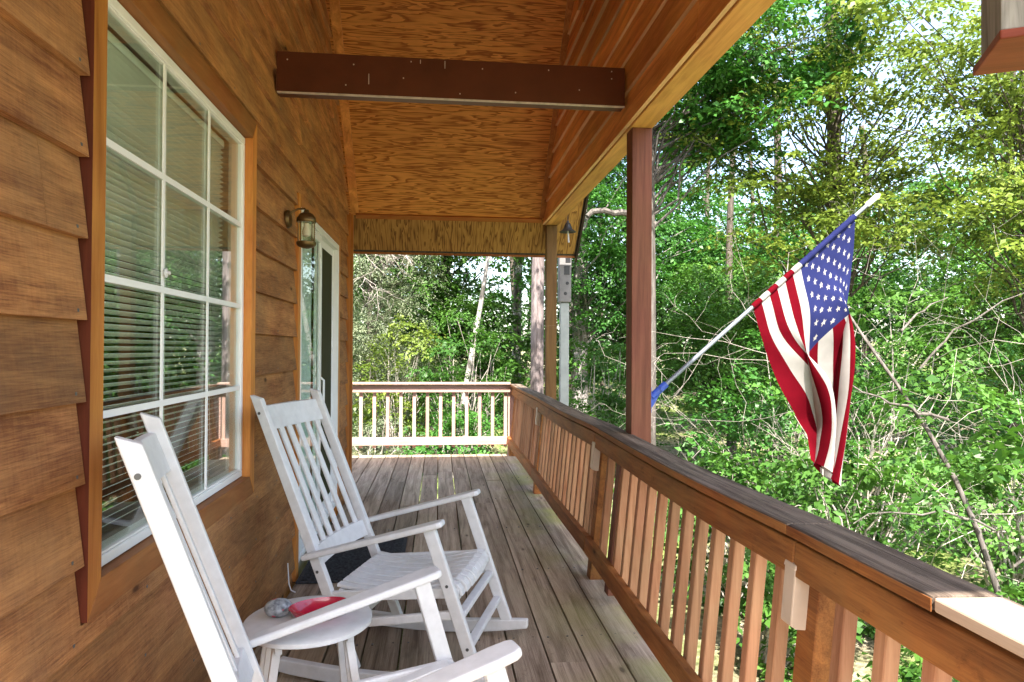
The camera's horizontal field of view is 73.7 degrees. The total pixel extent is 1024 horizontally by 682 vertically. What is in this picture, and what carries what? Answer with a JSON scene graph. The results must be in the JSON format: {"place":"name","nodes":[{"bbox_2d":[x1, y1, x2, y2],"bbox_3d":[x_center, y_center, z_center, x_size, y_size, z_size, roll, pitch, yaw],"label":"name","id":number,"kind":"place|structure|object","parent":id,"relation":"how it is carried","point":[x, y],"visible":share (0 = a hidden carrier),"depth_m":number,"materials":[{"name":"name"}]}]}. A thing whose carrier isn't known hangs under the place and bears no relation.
{"place":"outdoors","nodes":[
{"label":"outdoors","id":0,"kind":"place"},
{"bbox_2d":[353,0,1018,348],"label":"sky","id":1,"kind":"structure","parent":0,"point":[934,22],"materials":[{"name":"white"}]},
{"bbox_2d":[352,340,1023,681],"bbox_3d":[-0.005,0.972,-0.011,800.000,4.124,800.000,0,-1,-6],"label":"ground","id":2,"kind":"structure","parent":0,"point":[861,662],"depth_m":10.77,"materials":[{"name":"green plant"}]},
{"bbox_2d":[352,412,411,455],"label":"bush","id":3,"kind":"object","parent":2,"relation":"on","point":[365,427],"visible":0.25,"depth_m":10.81,"materials":[{"name":"green plant"}]},
{"bbox_2d":[353,254,413,320],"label":"bare shrub","id":4,"kind":"object","parent":2,"relation":"on","point":[394,257],"visible":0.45,"depth_m":9.81,"materials":[{"name":"plant"}]},
{"bbox_2d":[0,0,775,681],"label":"house","id":5,"kind":"structure","parent":2,"relation":"on","point":[506,128],"depth_m":3.31,"materials":[{"name":"brown wood"}]},
{"bbox_2d":[102,30,223,526],"bbox_3d":[-1.236,-0.167,2.402,0.035,1.458,1.297,0,-1,-6],"label":"window blind","id":6,"kind":"object","parent":5,"relation":"hanging from","point":[133,208],"depth_m":2.34,"materials":[{"name":"white plastic"}]},
{"bbox_2d":[75,0,256,622],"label":"window","id":7,"kind":"structure","parent":5,"relation":"in","point":[113,565],"depth_m":2.11,"materials":[{"name":"white plastic"}]},
{"bbox_2d":[163,268,170,277],"bbox_3d":[-1.110,-0.219,2.200,0.020,0.032,0.031,0,-1,-6],"label":"suction hook","id":8,"kind":"object","parent":5,"relation":"attached to","point":[166,272],"visible":1,"depth_m":2.19,"materials":[{"name":"white paint"}]},
{"bbox_2d":[287,563,295,592],"bbox_3d":[-1.232,1.321,3.807,0.068,0.154,0.009,0,-1,33],"label":"wire hook","id":9,"kind":"object","parent":5,"relation":"attached to","point":[288,578],"visible":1,"depth_m":3.81,"materials":[{"name":"white metal"}]},
{"bbox_2d":[285,208,316,248],"bbox_3d":[-1.182,-0.634,3.833,0.164,0.231,0.110,0,-1,-6],"label":"wall lantern","id":10,"kind":"object","parent":5,"relation":"attached to","point":[306,218],"depth_m":3.81,"materials":[{"name":"brown metal"}]},
{"bbox_2d":[300,236,311,514],"bbox_3d":[-1.428,0.270,4.592,0.032,2.085,0.720,0,-1,-6],"label":"curtain","id":11,"kind":"object","parent":5,"relation":"hanging from","point":[306,323],"visible":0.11,"depth_m":4.74,"materials":[{"name":"fabric"}]},
{"bbox_2d":[292,193,340,581],"bbox_3d":[-1.405,0.314,4.976,0.079,2.405,1.740,0,-1,-6],"label":"sliding door","id":12,"kind":"structure","parent":5,"relation":"in","point":[326,324],"depth_m":5.19,"materials":[{"name":"white plastic"}]},
{"bbox_2d":[292,460,587,604],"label":"deck joists","id":13,"kind":"object","parent":5,"relation":"attached to","point":[293,583],"depth_m":6.15,"materials":[{"name":"brown wood"}]},
{"bbox_2d":[254,454,671,681],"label":"deck","id":14,"kind":"structure","parent":13,"relation":"on","point":[580,628],"depth_m":3.96,"materials":[{"name":"wood"}]},
{"bbox_2d":[243,595,371,681],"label":"side table","id":15,"kind":"object","parent":14,"relation":"on","point":[341,631],"visible":0.53,"depth_m":2.14,"materials":[{"name":"white paint"}]},
{"bbox_2d":[264,598,291,617],"bbox_3d":[-0.754,0.861,2.204,0.089,0.058,0.070,0,-1,-16],"label":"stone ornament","id":16,"kind":"object","parent":15,"relation":"on","point":[276,608],"visible":0.97,"depth_m":2.18,"materials":[{"name":"grey stone"}]},
{"bbox_2d":[288,597,345,619],"bbox_3d":[-0.618,0.870,2.200,0.198,0.042,0.138,1,-1,-21],"label":"red dish","id":17,"kind":"object","parent":15,"relation":"on","point":[300,608],"visible":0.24,"depth_m":2.24,"materials":[{"name":"ceramic"}]},
{"bbox_2d":[114,412,521,681],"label":"rocking chair","id":18,"kind":"object","parent":14,"relation":"on","point":[149,459],"visible":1,"depth_m":1.75,"materials":[{"name":"white paint"}]},
{"bbox_2d":[295,537,407,583],"bbox_3d":[-0.998,1.400,4.410,0.600,0.017,0.890,0,-1,-6],"label":"doormat","id":19,"kind":"object","parent":14,"relation":"on","point":[340,566],"visible":0.44,"depth_m":4.31,"materials":[{"name":"black fabric"}]},
{"bbox_2d":[250,388,527,681],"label":"rocking chair","id":20,"kind":"object","parent":14,"relation":"on","point":[462,571],"visible":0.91,"depth_m":3.02,"materials":[{"name":"white paint"}]},
{"bbox_2d":[352,382,513,453],"bbox_3d":[-2.240,1.085,8.590,4.585,1.132,0.180,0,-1,-6],"label":"railing","id":21,"kind":"object","parent":14,"relation":"on","point":[374,441],"visible":0.45,"depth_m":8.69,"materials":[{"name":"white wood"}]},
{"bbox_2d":[507,384,1023,681],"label":"side railing","id":22,"kind":"object","parent":14,"relation":"on","point":[946,626],"visible":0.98,"depth_m":2.23,"materials":[{"name":"brown wood"}]},
{"bbox_2d":[535,407,540,425],"bbox_3d":[0.252,0.721,6.517,0.051,0.170,0.060,5,-1,-6],"label":"solar light","id":23,"kind":"object","parent":22,"relation":"attached to","point":[537,418],"visible":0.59,"depth_m":6.49,"materials":[{"name":"plastic"}]},
{"bbox_2d":[590,441,599,470],"bbox_3d":[0.507,0.697,4.130,0.051,0.170,0.060,5,-1,-6],"label":"solar light","id":24,"kind":"object","parent":22,"relation":"attached to","point":[595,459],"visible":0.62,"depth_m":4.10,"materials":[{"name":"plastic"}]},
{"bbox_2d":[781,559,808,629],"bbox_3d":[0.754,0.673,1.814,0.051,0.170,0.060,5,-1,-6],"label":"solar light","id":25,"kind":"object","parent":22,"relation":"attached to","point":[794,602],"visible":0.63,"depth_m":1.79,"materials":[{"name":"plastic"}]},
{"bbox_2d":[560,216,575,242],"bbox_3d":[0.541,-1.135,6.627,0.164,0.360,0.164,0,-1,-6],"label":"wind bell","id":26,"kind":"object","parent":5,"relation":"hanging from","point":[567,229],"visible":0.98,"depth_m":6.61,"materials":[{"name":"black metal"}]},
{"bbox_2d":[651,193,879,486],"bbox_3d":[1.451,-0.022,3.889,1.391,1.686,0.221,0,-1,-6],"label":"flag","id":27,"kind":"object","parent":5,"relation":"attached to","point":[803,319],"visible":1,"depth_m":3.92,"materials":[{"name":"fabric"}]},
{"bbox_2d":[973,0,1023,75],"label":"bird feeder","id":28,"kind":"object","parent":5,"relation":"hanging from","point":[1002,35],"visible":1,"depth_m":1.66,"materials":[{"name":"brown wood"}]},
{"bbox_2d":[352,315,448,454],"bbox_3d":[-2.111,0.915,11.744,2.078,2.796,1.496,0,-1,-6],"label":"bush","id":29,"kind":"object","parent":2,"relation":"on","point":[369,412],"visible":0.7,"depth_m":11.75,"materials":[{"name":"green plant"}]},
{"bbox_2d":[352,254,449,404],"bbox_3d":[-3.973,-3.204,15.187,5.172,10.569,4.673,0,-1,-6],"label":"broadleaf tree","id":30,"kind":"object","parent":2,"relation":"on","point":[405,275],"visible":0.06,"depth_m":15.01,"materials":[{"name":"green plant"}]},
{"bbox_2d":[352,254,467,447],"bbox_3d":[-2.653,-1.195,12.636,3.865,7.627,2.974,0,-1,-6],"label":"cedar tree","id":31,"kind":"object","parent":2,"relation":"on","point":[370,318],"visible":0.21,"depth_m":12.61,"materials":[{"name":"green plant"}]},
{"bbox_2d":[394,404,503,475],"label":"bush","id":32,"kind":"object","parent":2,"relation":"on","point":[459,423],"visible":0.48,"depth_m":10.43,"materials":[{"name":"green plant"}]},
{"bbox_2d":[397,308,528,453],"bbox_3d":[-0.756,0.833,11.673,2.357,2.783,1.927,0,-1,-6],"label":"bush","id":33,"kind":"object","parent":2,"relation":"on","point":[446,377],"visible":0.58,"depth_m":11.53,"materials":[{"name":"green plant"}]},
{"bbox_2d":[456,256,490,436],"bbox_3d":[-0.251,-0.905,12.784,3.261,6.298,2.637,0,-1,-6],"label":"birch tree","id":34,"kind":"object","parent":2,"relation":"on","point":[482,293],"visible":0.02,"depth_m":12.95,"materials":[{"name":"white plant"}]},
{"bbox_2d":[353,254,595,418],"bbox_3d":[-2.035,-3.557,16.233,7.931,11.821,4.999,0,-1,-6],"label":"broadleaf tree","id":35,"kind":"object","parent":2,"relation":"on","point":[464,305],"visible":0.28,"depth_m":15.60,"materials":[{"name":"green plant"}]},
{"bbox_2d":[511,257,522,382],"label":"mottled tree","id":36,"kind":"object","parent":2,"relation":"on","point":[516,291],"depth_m":17.94,"materials":[{"name":"brown plant"}]},
{"bbox_2d":[530,257,543,393],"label":"tall tree","id":37,"kind":"object","parent":2,"relation":"on","point":[537,340],"visible":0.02,"depth_m":11.95,"materials":[{"name":"grey plant"}]},
{"bbox_2d":[558,258,570,405],"bbox_3d":[0.554,0.663,7.292,0.128,3.213,0.124,0,-1,-6],"label":"birdhouse pole","id":38,"kind":"object","parent":2,"relation":"on","point":[564,282],"visible":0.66,"depth_m":7.26,"materials":[{"name":"white metal"}]},
{"bbox_2d":[583,411,623,424],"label":"bush","id":39,"kind":"object","parent":2,"relation":"on","point":[601,414],"depth_m":10.38,"materials":[{"name":"green plant"}]},
{"bbox_2d":[556,336,673,429],"bbox_3d":[1.575,1.163,10.943,2.075,2.487,1.964,0,-1,-6],"label":"bush","id":40,"kind":"object","parent":2,"relation":"on","point":[616,404],"visible":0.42,"depth_m":10.85,"materials":[{"name":"green plant"}]},
{"bbox_2d":[507,137,750,414],"bbox_3d":[1.718,-4.602,15.052,7.410,13.718,6.414,0,-1,-6],"label":"tall tree","id":41,"kind":"object","parent":2,"relation":"on","point":[579,268],"visible":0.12,"depth_m":14.70,"materials":[{"name":"green plant"}]},
{"bbox_2d":[511,95,769,405],"bbox_3d":[2.779,-4.072,16.018,6.268,12.745,5.427,0,-1,-6],"label":"broadleaf tree","id":42,"kind":"object","parent":2,"relation":"on","point":[614,322],"visible":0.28,"depth_m":15.19,"materials":[{"name":"green plant"}]},
{"bbox_2d":[352,377,1023,681],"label":"undergrowth","id":43,"kind":"object","parent":2,"relation":"on","point":[908,550],"visible":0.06,"depth_m":13.54,"materials":[{"name":"green plant"}]},
{"bbox_2d":[353,70,1023,436],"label":"woods","id":44,"kind":"object","parent":2,"relation":"on","point":[523,324],"depth_m":22.26,"materials":[{"name":"green plant"}]},
{"bbox_2d":[614,152,785,459],"bbox_3d":[3.799,-1.018,12.222,3.982,6.925,3.207,1,-1,-26],"label":"broadleaf tree","id":45,"kind":"object","parent":2,"relation":"on","point":[730,312],"visible":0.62,"depth_m":12.12,"materials":[{"name":"green plant"}]},
{"bbox_2d":[592,360,843,516],"bbox_3d":[2.327,1.339,7.383,3.720,2.482,1.905,1,-1,-28],"label":"bare shrub","id":46,"kind":"object","parent":2,"relation":"on","point":[691,423],"visible":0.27,"depth_m":6.87,"materials":[{"name":"plant"}]},
{"bbox_2d":[585,0,919,523],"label":"grey tree","id":47,"kind":"object","parent":2,"relation":"on","point":[696,106],"visible":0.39,"depth_m":8.17,"materials":[{"name":"green plant"}]},
{"bbox_2d":[653,442,863,615],"bbox_3d":[1.966,1.726,5.862,1.911,1.708,1.510,0,-1,24],"label":"bush","id":48,"kind":"object","parent":2,"relation":"on","point":[752,473],"visible":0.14,"depth_m":5.77,"materials":[{"name":"green plant"}]},
{"bbox_2d":[689,548,867,681],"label":"bush","id":49,"kind":"object","parent":2,"relation":"on","point":[765,623],"visible":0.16,"depth_m":4.63,"materials":[{"name":"green plant"}]},
{"bbox_2d":[544,203,1023,573],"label":"bare shrub","id":50,"kind":"object","parent":2,"relation":"on","point":[942,544],"visible":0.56,"depth_m":5.56,"materials":[{"name":"plant"}]},
{"bbox_2d":[660,329,934,541],"bbox_3d":[2.845,1.385,7.570,3.002,3.143,2.362,0,-1,-6],"label":"bush","id":51,"kind":"object","parent":2,"relation":"on","point":[747,427],"visible":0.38,"depth_m":7.33,"materials":[{"name":"green plant"}]},
{"bbox_2d":[655,81,968,437],"bbox_3d":[6.872,-2.404,16.540,8.289,10.029,4.947,0,-1,-6],"label":"broadleaf tree","id":52,"kind":"object","parent":2,"relation":"on","point":[857,282],"visible":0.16,"depth_m":15.95,"materials":[{"name":"green plant"}]},
{"bbox_2d":[658,0,1023,527],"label":"maple tree","id":53,"kind":"object","parent":2,"relation":"on","point":[828,197],"visible":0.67,"depth_m":8.32,"materials":[{"name":"green plant"}]},
{"bbox_2d":[761,645,952,681],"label":"bush","id":54,"kind":"object","parent":2,"relation":"on","point":[914,672],"visible":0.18,"depth_m":3.53,"materials":[{"name":"green plant"}]},
{"bbox_2d":[737,290,994,549],"bbox_3d":[3.565,0.968,6.930,2.518,3.008,2.191,0,-1,-6],"label":"bush","id":55,"kind":"object","parent":2,"relation":"on","point":[919,345],"visible":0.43,"depth_m":6.87,"materials":[{"name":"green plant"}]},
{"bbox_2d":[744,430,991,640],"bbox_3d":[2.704,1.667,5.457,1.887,1.855,1.753,0,-1,-6],"label":"bush","id":56,"kind":"object","parent":2,"relation":"on","point":[868,482],"visible":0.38,"depth_m":5.28,"materials":[{"name":"green plant"}]},
{"bbox_2d":[718,150,1023,394],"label":"bare shrub","id":57,"kind":"object","parent":2,"relation":"on","point":[891,286],"visible":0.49,"depth_m":7.72,"materials":[{"name":"plant"}]},
{"bbox_2d":[793,210,1023,582],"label":"bare shrub","id":58,"kind":"object","parent":2,"relation":"on","point":[972,402],"visible":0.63,"depth_m":5.64,"materials":[{"name":"plant"}]},
{"bbox_2d":[807,0,1023,327],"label":"maple tree","id":59,"kind":"object","parent":2,"relation":"on","point":[1012,116],"visible":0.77,"depth_m":7.24,"materials":[{"name":"green plant"}]},
{"bbox_2d":[849,72,1023,444],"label":"broadleaf tree","id":60,"kind":"object","parent":2,"relation":"on","point":[1007,332],"visible":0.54,"depth_m":14.64,"materials":[{"name":"green plant"}]},
{"bbox_2d":[850,293,1023,605],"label":"sapling","id":61,"kind":"object","parent":2,"relation":"on","point":[960,479],"visible":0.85,"depth_m":4.29,"materials":[{"name":"green plant"}]},
{"bbox_2d":[869,387,1023,603],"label":"bush","id":62,"kind":"object","parent":2,"relation":"on","point":[998,544],"visible":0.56,"depth_m":5.84,"materials":[{"name":"green plant"}]},
{"bbox_2d":[873,342,1023,550],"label":"bush","id":63,"kind":"object","parent":2,"relation":"on","point":[1018,372],"visible":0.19,"depth_m":7.90,"materials":[{"name":"green plant"}]}
]}

